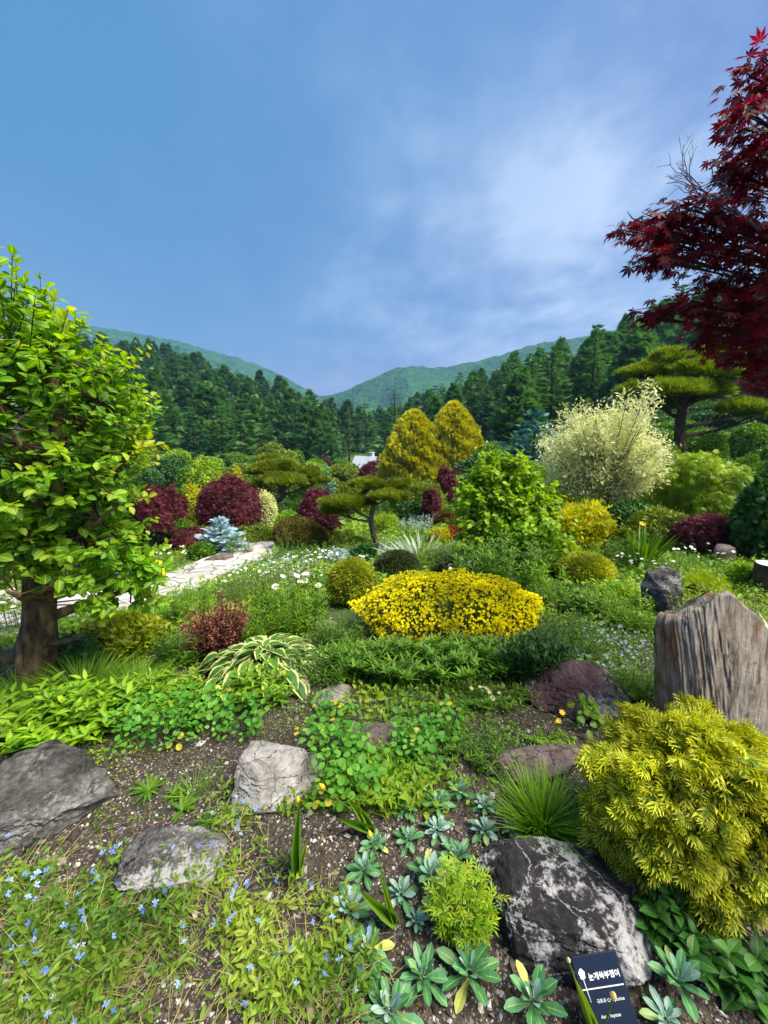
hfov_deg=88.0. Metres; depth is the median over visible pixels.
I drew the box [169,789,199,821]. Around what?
star weed
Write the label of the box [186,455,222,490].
tree
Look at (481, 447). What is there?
shrub
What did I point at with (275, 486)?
tree
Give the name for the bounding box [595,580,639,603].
shrub
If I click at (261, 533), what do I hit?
shrub
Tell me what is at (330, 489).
spruce
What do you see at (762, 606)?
perennial
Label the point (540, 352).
conifer
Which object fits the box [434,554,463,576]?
shrub
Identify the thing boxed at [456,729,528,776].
perennial
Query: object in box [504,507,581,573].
perennial
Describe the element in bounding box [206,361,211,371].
conifer
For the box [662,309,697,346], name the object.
conifer
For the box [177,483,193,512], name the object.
shrub
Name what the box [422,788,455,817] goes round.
rosette plant
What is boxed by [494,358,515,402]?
conifer
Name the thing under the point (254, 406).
conifer
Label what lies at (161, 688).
perennial
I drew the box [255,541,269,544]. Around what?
boulder
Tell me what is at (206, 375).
conifer
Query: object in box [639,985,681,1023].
rosette plant
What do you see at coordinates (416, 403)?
conifer
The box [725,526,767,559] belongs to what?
shrub
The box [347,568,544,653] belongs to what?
shrub
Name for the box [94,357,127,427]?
conifer
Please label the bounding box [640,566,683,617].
boulder
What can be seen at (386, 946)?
rosette plant
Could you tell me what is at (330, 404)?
conifer
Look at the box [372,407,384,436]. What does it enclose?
conifer
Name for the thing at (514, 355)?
conifer
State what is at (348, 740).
columbine
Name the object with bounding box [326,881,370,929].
rosette plant
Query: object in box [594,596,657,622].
grass tuft
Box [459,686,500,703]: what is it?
button flower
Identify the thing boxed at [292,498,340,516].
shrub
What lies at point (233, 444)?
conifer
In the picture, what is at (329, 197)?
sky
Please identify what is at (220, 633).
barberry
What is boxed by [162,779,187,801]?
star weed
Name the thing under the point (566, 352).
conifer
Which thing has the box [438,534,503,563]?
perennial
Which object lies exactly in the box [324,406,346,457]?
conifer
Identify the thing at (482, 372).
conifer
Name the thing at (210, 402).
conifer
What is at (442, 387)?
conifer
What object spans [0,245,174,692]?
leafy tree
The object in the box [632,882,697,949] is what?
perennial
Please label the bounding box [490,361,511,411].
conifer
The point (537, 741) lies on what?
perennial
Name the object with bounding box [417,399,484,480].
golden conifer
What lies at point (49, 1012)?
blue blossom
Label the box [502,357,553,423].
conifer
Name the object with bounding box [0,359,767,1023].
ground
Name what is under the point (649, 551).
iris clump
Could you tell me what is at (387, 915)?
bulb plant
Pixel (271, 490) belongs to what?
shrub
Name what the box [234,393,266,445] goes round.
conifer
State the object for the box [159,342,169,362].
conifer
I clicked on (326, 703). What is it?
columbine
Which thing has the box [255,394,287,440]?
conifer
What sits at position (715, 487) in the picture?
shrub
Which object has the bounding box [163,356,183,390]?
conifer
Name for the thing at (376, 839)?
rosette plant
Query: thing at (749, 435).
bush
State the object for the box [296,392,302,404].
conifer
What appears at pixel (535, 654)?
perennial
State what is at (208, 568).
path
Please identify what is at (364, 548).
shrub
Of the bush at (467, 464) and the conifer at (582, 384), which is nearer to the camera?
the bush at (467, 464)
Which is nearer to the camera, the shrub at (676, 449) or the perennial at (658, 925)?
the perennial at (658, 925)
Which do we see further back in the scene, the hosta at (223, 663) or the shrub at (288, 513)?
the shrub at (288, 513)
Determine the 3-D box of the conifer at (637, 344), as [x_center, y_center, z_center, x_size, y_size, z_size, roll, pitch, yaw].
[22.280,-12.194,35.519,7.465,9.114,7.397,-6,13,-27]
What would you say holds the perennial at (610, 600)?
on the ground at (212, 759)
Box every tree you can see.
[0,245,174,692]
[115,474,137,487]
[133,450,162,462]
[133,463,166,491]
[154,454,191,483]
[162,448,191,464]
[174,464,201,487]
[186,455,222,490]
[190,456,226,466]
[200,465,226,476]
[224,462,252,475]
[225,451,251,467]
[242,474,282,494]
[255,440,284,456]
[275,449,298,461]
[279,453,300,464]
[293,449,304,463]
[305,461,332,475]
[306,458,324,464]
[324,475,340,490]
[328,462,359,481]
[331,457,350,465]
[439,448,562,551]
[530,377,681,505]
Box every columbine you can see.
[102,679,276,752]
[275,688,360,721]
[294,711,387,812]
[383,697,467,776]
[567,684,653,738]
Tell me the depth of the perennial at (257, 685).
2.37 m
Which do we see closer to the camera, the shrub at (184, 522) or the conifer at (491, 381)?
the shrub at (184, 522)
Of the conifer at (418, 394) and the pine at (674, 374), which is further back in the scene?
the conifer at (418, 394)
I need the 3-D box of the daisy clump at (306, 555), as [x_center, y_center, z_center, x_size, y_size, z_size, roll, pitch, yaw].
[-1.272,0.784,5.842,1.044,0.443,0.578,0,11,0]
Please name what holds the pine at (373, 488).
on the ground at (212, 759)
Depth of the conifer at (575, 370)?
47.51 m
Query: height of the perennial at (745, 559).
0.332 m
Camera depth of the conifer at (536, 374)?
54.60 m
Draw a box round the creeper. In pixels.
[0,775,427,1023]
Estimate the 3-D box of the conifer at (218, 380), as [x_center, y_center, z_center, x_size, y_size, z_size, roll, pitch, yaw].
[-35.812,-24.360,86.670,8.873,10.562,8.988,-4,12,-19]
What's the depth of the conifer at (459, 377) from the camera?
95.03 m
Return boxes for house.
[352,452,377,468]
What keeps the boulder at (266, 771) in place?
on the ground at (212, 759)
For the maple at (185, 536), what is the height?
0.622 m
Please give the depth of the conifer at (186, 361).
103.51 m
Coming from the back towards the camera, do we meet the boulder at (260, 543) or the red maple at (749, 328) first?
the boulder at (260, 543)
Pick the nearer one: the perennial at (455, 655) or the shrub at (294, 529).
the perennial at (455, 655)
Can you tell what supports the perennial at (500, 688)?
on the ground at (212, 759)
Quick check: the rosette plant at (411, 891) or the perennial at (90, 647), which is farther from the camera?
the perennial at (90, 647)
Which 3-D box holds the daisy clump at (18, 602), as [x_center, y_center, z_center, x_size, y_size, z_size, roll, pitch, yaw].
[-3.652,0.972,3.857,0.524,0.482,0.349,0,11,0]
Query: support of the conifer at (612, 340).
on the ground at (212, 759)
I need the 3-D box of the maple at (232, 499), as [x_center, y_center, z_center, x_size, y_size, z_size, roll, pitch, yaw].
[-4.152,-0.183,10.501,2.337,1.884,1.926,0,11,0]
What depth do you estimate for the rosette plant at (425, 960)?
1.16 m
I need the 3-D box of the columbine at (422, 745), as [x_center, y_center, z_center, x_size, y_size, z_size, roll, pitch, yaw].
[0.228,1.127,2.030,0.463,0.172,0.445,0,11,0]
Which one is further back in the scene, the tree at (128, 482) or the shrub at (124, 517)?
the tree at (128, 482)
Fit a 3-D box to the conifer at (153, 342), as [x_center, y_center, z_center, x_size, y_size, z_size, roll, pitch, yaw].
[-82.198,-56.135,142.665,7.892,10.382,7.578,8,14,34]
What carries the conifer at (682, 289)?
on the ground at (212, 759)
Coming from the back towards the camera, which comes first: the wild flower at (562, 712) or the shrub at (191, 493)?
the shrub at (191, 493)
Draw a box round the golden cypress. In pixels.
[572,693,767,942]
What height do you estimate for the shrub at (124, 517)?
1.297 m
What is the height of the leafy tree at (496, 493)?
1.733 m
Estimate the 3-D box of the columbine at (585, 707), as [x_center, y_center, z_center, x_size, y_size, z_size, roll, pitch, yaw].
[1.289,1.106,2.246,0.596,0.202,0.234,-6,13,-27]
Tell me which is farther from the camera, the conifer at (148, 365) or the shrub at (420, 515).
the conifer at (148, 365)
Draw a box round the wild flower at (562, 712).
[552,709,565,739]
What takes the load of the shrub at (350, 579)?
on the ground at (212, 759)
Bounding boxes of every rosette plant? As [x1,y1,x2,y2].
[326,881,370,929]
[345,851,382,890]
[345,918,394,983]
[357,974,423,1023]
[359,828,388,857]
[380,875,418,913]
[390,801,416,821]
[393,825,424,856]
[400,941,447,1006]
[405,906,428,932]
[406,848,445,894]
[420,814,452,846]
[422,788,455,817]
[436,930,501,1013]
[440,837,476,872]
[445,775,474,799]
[469,815,499,845]
[472,793,497,814]
[502,819,523,837]
[504,960,567,1023]
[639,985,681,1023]
[648,942,708,1022]
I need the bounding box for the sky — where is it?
[0,0,767,395]
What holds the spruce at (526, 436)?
on the ground at (212, 759)
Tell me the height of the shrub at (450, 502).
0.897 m
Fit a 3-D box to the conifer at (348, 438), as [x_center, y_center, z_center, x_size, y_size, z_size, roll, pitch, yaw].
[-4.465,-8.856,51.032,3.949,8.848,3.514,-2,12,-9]
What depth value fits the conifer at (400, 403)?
149.44 m
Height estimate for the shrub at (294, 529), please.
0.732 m
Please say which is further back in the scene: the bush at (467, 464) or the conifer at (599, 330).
the conifer at (599, 330)
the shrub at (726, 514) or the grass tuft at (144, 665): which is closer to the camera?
the grass tuft at (144, 665)
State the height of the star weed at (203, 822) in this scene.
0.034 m
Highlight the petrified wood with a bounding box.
[653,590,767,743]
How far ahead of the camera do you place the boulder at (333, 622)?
3.60 m
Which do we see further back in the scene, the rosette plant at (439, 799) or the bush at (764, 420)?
the bush at (764, 420)
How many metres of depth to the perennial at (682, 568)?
4.48 m
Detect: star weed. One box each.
[129,773,169,805]
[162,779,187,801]
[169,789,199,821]
[192,806,219,828]
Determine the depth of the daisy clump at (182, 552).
7.63 m
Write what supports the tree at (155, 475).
on the ground at (212, 759)
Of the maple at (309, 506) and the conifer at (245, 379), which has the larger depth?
the conifer at (245, 379)
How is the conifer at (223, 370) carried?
on the ground at (212, 759)
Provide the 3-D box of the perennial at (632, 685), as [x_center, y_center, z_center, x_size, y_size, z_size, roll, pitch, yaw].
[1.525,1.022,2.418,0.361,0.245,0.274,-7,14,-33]
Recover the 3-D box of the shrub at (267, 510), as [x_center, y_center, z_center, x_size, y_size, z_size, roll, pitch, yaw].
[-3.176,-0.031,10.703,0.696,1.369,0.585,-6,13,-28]
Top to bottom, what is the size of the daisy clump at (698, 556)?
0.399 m
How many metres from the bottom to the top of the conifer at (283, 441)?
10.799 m
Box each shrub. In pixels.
[73,599,178,660]
[115,508,155,548]
[162,517,194,544]
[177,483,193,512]
[181,478,200,526]
[185,541,218,558]
[232,466,245,481]
[243,522,272,542]
[245,475,280,511]
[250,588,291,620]
[256,487,278,526]
[271,506,296,537]
[271,514,330,549]
[286,483,326,500]
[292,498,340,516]
[292,577,321,595]
[324,556,377,606]
[326,546,351,562]
[329,529,353,543]
[331,481,379,516]
[342,535,371,548]
[347,542,380,559]
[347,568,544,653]
[373,549,420,577]
[374,513,403,532]
[386,496,418,508]
[391,476,448,515]
[396,497,422,522]
[418,511,435,524]
[428,526,455,541]
[432,509,455,526]
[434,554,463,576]
[444,492,454,508]
[461,551,501,575]
[471,441,491,455]
[495,519,566,576]
[520,460,559,493]
[546,486,584,512]
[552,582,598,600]
[553,550,618,584]
[555,486,603,503]
[555,495,620,551]
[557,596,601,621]
[561,531,582,552]
[575,524,621,554]
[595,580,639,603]
[602,522,636,556]
[606,496,669,536]
[620,502,692,546]
[626,481,676,510]
[640,449,758,516]
[652,434,694,480]
[659,509,733,551]
[681,569,732,597]
[691,427,730,469]
[720,502,736,516]
[724,462,767,559]
[724,559,752,586]
[725,451,761,483]
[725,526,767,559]
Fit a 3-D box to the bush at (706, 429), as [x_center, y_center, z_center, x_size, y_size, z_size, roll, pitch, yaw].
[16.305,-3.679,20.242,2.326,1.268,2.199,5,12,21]
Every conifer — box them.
[81,336,92,349]
[91,332,114,359]
[92,331,101,344]
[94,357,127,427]
[113,340,138,370]
[116,392,191,460]
[124,371,164,440]
[126,340,150,374]
[128,336,143,364]
[128,364,145,382]
[133,355,145,378]
[135,365,186,447]
[140,347,160,373]
[142,344,164,373]
[144,337,151,348]
[150,340,163,364]
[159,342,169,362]
[160,370,176,393]
[160,376,214,443]
[161,374,189,422]
[163,344,175,357]
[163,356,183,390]
[171,352,185,376]
[173,346,181,359]
[175,353,199,379]
[175,381,244,456]
[176,411,220,459]
[183,374,195,398]
[188,352,203,378]
[192,405,254,461]
[195,370,217,400]
[196,351,210,374]
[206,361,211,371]
[210,387,238,431]
[213,375,232,409]
[213,396,260,458]
[216,363,237,402]
[223,374,238,403]
[231,374,257,415]
[232,382,254,431]
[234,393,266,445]
[238,394,277,451]
[250,378,264,405]
[254,370,269,395]
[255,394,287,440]
[258,384,267,398]
[268,375,288,422]
[271,386,307,449]
[272,379,292,421]
[274,398,314,462]
[285,399,331,459]
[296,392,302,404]
[299,403,344,461]
[304,388,316,403]
[304,394,313,407]
[310,395,319,442]
[323,416,350,460]
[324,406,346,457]
[326,397,336,414]
[334,408,351,442]
[336,399,367,452]
[341,409,357,461]
[346,402,382,451]
[349,404,373,442]
[366,413,379,440]
[370,406,400,451]
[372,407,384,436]
[373,394,407,451]
[375,407,449,482]
[375,429,387,458]
[376,412,393,441]
[381,406,396,441]
[396,401,403,415]
[401,402,412,415]
[406,397,413,403]
[412,398,420,408]
[413,391,421,400]
[415,398,431,428]
[417,393,454,451]
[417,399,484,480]
[419,388,432,412]
[425,385,438,411]
[432,384,445,422]
[443,380,469,410]
[456,372,463,389]
[461,370,483,411]
[462,378,483,420]
[464,377,498,436]
[470,369,507,431]
[478,367,488,389]
[485,365,550,444]
[485,372,497,400]
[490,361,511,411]
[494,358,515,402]
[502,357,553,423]
[506,350,522,372]
[511,359,563,434]
[523,356,548,419]
[526,344,578,439]
[529,347,555,401]
[543,370,561,403]
[550,336,571,389]
[551,337,611,425]
[558,323,612,427]
[558,328,612,399]
[579,330,622,399]
[589,322,660,421]
[601,331,663,380]
[611,310,641,366]
[613,313,635,336]
[615,329,626,347]
[650,328,661,347]
[654,297,682,346]
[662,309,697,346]
[671,283,690,318]
[678,318,736,343]
[680,288,722,340]
[680,291,701,332]
[681,312,745,397]
[737,344,767,394]
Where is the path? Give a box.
[0,538,283,639]
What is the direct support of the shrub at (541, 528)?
on the ground at (212, 759)
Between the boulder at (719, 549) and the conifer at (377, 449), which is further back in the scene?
the conifer at (377, 449)
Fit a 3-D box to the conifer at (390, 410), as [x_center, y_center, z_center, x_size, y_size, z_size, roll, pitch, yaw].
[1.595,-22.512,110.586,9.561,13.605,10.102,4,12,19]
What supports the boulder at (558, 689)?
on the ground at (212, 759)
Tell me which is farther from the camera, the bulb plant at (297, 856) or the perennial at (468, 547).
the perennial at (468, 547)
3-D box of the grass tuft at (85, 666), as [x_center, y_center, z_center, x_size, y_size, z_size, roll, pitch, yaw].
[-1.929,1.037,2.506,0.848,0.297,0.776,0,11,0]
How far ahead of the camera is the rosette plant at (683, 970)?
1.14 m
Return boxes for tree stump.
[748,560,767,597]
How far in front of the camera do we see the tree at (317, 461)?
40.64 m
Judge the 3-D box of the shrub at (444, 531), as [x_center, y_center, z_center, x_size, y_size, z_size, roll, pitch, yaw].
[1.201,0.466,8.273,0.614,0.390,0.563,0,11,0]
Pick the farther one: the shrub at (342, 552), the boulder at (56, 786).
the shrub at (342, 552)
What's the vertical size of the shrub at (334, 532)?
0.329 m
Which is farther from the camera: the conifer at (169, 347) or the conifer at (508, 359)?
the conifer at (169, 347)
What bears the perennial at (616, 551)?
on the ground at (212, 759)
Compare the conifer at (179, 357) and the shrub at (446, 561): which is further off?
the conifer at (179, 357)
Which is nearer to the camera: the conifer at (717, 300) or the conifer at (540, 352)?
the conifer at (717, 300)
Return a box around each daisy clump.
[0,588,20,631]
[156,544,185,562]
[176,566,268,601]
[262,548,332,576]
[271,569,320,613]
[316,552,364,567]
[443,558,471,576]
[613,553,670,576]
[665,542,734,570]
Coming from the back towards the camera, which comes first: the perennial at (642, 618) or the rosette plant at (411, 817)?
the perennial at (642, 618)
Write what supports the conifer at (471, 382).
on the ground at (212, 759)
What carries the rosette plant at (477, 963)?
on the ground at (212, 759)
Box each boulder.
[0,738,120,867]
[112,825,227,897]
[204,553,233,560]
[228,740,322,815]
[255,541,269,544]
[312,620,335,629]
[315,683,350,709]
[350,723,399,750]
[474,836,652,987]
[480,743,582,783]
[522,659,630,721]
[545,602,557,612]
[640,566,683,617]
[711,544,735,562]
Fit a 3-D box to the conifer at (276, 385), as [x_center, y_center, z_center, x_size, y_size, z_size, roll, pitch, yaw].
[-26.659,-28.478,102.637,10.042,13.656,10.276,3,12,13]
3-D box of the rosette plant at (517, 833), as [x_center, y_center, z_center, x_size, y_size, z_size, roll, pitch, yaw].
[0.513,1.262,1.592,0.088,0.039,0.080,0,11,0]
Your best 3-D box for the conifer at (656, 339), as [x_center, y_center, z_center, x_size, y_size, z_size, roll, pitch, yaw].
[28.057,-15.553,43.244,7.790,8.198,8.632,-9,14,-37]
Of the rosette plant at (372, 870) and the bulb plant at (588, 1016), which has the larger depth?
the rosette plant at (372, 870)
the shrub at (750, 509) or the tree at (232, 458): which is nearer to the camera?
the shrub at (750, 509)
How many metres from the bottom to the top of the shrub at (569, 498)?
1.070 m
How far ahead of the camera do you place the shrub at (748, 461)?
10.33 m
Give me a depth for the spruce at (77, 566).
6.88 m
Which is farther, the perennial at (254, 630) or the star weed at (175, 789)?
the perennial at (254, 630)
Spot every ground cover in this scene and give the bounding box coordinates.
[0,494,767,829]
[209,560,327,590]
[259,542,399,574]
[526,612,653,678]
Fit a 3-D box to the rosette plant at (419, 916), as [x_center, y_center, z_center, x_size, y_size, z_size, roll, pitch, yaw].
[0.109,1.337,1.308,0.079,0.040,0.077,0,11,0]
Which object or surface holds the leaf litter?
on the ground at (212, 759)
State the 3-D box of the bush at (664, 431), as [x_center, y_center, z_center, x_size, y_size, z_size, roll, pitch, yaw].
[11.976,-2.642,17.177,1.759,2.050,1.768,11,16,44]
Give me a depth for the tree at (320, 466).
34.03 m
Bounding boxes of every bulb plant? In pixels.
[291,796,307,874]
[319,783,374,833]
[358,830,398,928]
[566,957,597,1023]
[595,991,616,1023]
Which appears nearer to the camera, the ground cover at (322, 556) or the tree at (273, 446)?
the ground cover at (322, 556)
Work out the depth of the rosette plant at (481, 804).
1.70 m
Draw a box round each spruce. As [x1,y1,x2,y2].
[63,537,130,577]
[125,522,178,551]
[195,515,251,557]
[322,462,336,495]
[491,407,564,477]
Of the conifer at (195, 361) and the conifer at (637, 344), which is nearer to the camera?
the conifer at (637, 344)
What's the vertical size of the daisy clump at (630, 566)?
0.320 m
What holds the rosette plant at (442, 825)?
on the ground at (212, 759)
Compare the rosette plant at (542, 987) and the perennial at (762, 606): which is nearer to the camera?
the rosette plant at (542, 987)
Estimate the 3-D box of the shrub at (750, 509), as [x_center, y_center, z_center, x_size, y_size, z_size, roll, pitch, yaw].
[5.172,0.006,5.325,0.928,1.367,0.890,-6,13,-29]
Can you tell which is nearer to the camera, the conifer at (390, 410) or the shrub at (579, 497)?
the shrub at (579, 497)
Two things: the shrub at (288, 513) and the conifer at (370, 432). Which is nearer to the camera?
the shrub at (288, 513)
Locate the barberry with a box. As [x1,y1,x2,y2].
[179,589,250,661]
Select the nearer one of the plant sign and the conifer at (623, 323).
the plant sign
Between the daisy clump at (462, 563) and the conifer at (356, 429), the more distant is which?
the conifer at (356, 429)
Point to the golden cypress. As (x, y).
(676, 794)
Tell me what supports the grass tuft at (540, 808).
on the ground at (212, 759)
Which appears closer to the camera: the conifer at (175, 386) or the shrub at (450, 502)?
the shrub at (450, 502)
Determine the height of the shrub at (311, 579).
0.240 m
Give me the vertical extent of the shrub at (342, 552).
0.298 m
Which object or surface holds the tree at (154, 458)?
on the ground at (212, 759)
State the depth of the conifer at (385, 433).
37.49 m
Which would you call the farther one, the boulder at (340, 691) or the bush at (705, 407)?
the bush at (705, 407)
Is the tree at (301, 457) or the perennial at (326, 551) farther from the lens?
the tree at (301, 457)
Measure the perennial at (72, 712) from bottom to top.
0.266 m
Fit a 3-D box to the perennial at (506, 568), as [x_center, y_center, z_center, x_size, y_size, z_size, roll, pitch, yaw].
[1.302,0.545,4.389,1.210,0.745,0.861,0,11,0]
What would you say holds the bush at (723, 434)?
on the ground at (212, 759)
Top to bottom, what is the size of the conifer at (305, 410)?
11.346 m
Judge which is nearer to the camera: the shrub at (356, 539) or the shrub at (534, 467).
the shrub at (356, 539)
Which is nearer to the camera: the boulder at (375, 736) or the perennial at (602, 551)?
the boulder at (375, 736)
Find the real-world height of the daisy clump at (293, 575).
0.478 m
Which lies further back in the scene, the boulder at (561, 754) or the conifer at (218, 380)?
the conifer at (218, 380)
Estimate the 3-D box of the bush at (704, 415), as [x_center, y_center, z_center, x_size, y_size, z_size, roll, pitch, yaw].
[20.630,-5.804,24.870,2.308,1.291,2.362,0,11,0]
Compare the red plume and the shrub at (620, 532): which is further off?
the red plume
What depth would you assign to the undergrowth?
28.80 m
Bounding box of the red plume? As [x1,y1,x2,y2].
[449,517,461,540]
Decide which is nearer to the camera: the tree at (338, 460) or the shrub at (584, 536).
the shrub at (584, 536)
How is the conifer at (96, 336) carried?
on the ground at (212, 759)
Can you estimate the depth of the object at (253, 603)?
3.67 m
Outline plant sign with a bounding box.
[571,949,637,1023]
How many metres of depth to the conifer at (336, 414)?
88.55 m
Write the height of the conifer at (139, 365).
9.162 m
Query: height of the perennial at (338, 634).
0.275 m
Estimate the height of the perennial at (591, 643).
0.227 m
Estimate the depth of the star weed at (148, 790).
1.83 m
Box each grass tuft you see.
[0,642,148,713]
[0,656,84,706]
[90,654,186,698]
[162,762,225,806]
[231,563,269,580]
[481,755,599,866]
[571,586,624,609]
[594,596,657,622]
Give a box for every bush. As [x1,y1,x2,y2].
[453,452,489,485]
[471,442,516,456]
[510,438,549,457]
[641,426,672,431]
[646,427,686,449]
[652,420,703,430]
[686,427,731,433]
[686,430,710,454]
[688,405,713,409]
[689,409,738,425]
[712,432,730,453]
[727,420,767,462]
[753,417,767,423]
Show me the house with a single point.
(359, 460)
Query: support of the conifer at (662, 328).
on the ground at (212, 759)
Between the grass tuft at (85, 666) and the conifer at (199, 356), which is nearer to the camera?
the grass tuft at (85, 666)
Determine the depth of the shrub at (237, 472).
13.01 m
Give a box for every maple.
[127,474,177,548]
[164,483,190,530]
[164,525,207,550]
[171,468,271,531]
[294,478,343,532]
[319,455,331,466]
[335,518,342,528]
[357,460,380,476]
[421,485,442,516]
[434,463,461,500]
[603,26,767,401]
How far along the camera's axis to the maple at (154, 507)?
8.64 m
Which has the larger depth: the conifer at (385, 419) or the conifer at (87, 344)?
the conifer at (87, 344)
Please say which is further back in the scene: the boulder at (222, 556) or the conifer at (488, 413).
the conifer at (488, 413)
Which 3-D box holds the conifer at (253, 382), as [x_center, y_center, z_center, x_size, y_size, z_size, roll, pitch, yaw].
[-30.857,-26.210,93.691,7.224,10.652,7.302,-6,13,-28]
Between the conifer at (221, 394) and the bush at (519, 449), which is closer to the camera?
the bush at (519, 449)
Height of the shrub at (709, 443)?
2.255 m
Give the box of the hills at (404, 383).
[319,336,589,414]
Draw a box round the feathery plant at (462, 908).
[421,851,512,953]
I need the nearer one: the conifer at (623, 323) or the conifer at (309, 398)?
the conifer at (623, 323)
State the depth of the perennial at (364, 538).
7.54 m
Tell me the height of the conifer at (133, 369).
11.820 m
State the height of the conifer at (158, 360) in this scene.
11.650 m
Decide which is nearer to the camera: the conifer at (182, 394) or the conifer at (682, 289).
the conifer at (182, 394)
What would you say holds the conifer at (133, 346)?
on the ground at (212, 759)
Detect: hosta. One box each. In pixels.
[195,632,334,709]
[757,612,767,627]
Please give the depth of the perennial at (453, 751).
2.04 m
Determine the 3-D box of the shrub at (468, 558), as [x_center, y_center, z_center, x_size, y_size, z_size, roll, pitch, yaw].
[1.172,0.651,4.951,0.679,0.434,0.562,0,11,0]
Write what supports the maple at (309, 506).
on the ground at (212, 759)
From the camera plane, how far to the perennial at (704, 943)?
1.20 m
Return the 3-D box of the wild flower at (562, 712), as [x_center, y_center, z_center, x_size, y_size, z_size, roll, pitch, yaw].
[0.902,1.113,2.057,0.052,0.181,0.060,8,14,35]
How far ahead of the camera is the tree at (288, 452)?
39.50 m
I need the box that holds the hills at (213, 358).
[1,322,322,403]
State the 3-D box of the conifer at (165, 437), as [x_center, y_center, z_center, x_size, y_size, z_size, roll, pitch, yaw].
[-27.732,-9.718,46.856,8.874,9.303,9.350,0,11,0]
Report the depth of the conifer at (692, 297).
68.73 m
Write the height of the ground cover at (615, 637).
0.187 m
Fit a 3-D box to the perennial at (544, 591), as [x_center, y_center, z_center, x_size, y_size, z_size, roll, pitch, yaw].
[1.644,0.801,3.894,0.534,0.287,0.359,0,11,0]
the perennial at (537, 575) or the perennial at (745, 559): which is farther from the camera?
the perennial at (745, 559)
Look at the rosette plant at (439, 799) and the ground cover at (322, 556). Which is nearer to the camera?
the rosette plant at (439, 799)
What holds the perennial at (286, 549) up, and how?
on the ground at (212, 759)
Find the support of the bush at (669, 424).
on the ground at (212, 759)
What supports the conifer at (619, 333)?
on the ground at (212, 759)
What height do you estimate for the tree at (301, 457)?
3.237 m
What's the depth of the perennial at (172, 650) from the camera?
2.82 m
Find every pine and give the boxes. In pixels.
[242,452,331,517]
[314,475,412,548]
[610,343,767,453]
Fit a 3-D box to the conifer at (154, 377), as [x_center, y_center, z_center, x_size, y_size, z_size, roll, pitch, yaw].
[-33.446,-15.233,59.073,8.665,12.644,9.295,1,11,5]
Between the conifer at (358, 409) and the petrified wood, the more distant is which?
the conifer at (358, 409)
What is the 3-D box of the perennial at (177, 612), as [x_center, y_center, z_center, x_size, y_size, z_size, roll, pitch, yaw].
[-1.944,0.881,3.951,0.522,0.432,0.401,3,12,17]
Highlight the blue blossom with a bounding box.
[0,785,370,1023]
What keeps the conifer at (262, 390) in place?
on the ground at (212, 759)
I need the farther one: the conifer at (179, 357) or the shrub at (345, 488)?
the conifer at (179, 357)
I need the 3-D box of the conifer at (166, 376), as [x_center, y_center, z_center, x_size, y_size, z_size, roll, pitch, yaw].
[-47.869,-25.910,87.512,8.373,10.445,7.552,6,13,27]
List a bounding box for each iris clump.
[371,531,455,559]
[623,521,682,567]
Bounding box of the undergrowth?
[0,391,767,535]
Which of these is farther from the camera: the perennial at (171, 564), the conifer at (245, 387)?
the conifer at (245, 387)
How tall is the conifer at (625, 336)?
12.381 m
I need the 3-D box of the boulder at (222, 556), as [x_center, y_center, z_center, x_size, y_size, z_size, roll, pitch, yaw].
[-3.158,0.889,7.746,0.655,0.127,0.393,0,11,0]
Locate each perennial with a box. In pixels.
[0,669,137,754]
[53,626,108,674]
[100,666,224,715]
[146,622,206,669]
[154,554,195,573]
[157,577,214,622]
[210,659,294,707]
[221,565,281,604]
[222,529,255,553]
[239,606,284,642]
[244,573,330,635]
[258,540,319,559]
[285,634,369,687]
[296,583,331,613]
[306,613,365,650]
[309,542,353,560]
[311,737,453,808]
[319,629,523,684]
[328,526,381,548]
[381,708,524,771]
[395,514,433,533]
[417,541,466,571]
[431,666,539,710]
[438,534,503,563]
[451,529,558,592]
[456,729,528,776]
[494,625,575,686]
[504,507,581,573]
[515,558,570,596]
[515,726,576,745]
[524,579,580,605]
[535,610,604,642]
[538,626,605,657]
[562,582,655,622]
[585,543,624,564]
[592,530,646,567]
[603,658,654,706]
[613,605,657,634]
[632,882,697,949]
[639,549,707,572]
[668,562,726,578]
[668,580,767,622]
[673,916,715,957]
[673,921,767,1023]
[724,554,765,566]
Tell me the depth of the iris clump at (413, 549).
6.54 m
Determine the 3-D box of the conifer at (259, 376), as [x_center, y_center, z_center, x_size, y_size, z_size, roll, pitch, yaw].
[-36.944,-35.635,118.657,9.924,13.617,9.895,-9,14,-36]
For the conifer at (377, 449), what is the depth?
78.78 m
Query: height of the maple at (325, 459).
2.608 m
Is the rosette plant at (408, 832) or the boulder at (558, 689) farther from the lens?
the boulder at (558, 689)
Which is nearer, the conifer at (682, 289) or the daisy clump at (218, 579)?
the daisy clump at (218, 579)
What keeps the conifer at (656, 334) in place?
on the ground at (212, 759)
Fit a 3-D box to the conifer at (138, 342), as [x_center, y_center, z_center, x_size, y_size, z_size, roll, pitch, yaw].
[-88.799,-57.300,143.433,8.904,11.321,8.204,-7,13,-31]
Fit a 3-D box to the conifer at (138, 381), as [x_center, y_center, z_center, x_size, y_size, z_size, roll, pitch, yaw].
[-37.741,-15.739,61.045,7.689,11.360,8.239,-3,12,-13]
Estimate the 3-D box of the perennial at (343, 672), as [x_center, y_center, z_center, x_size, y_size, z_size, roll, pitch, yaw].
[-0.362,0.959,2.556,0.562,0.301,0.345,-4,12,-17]
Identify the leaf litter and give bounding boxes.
[0,625,759,1023]

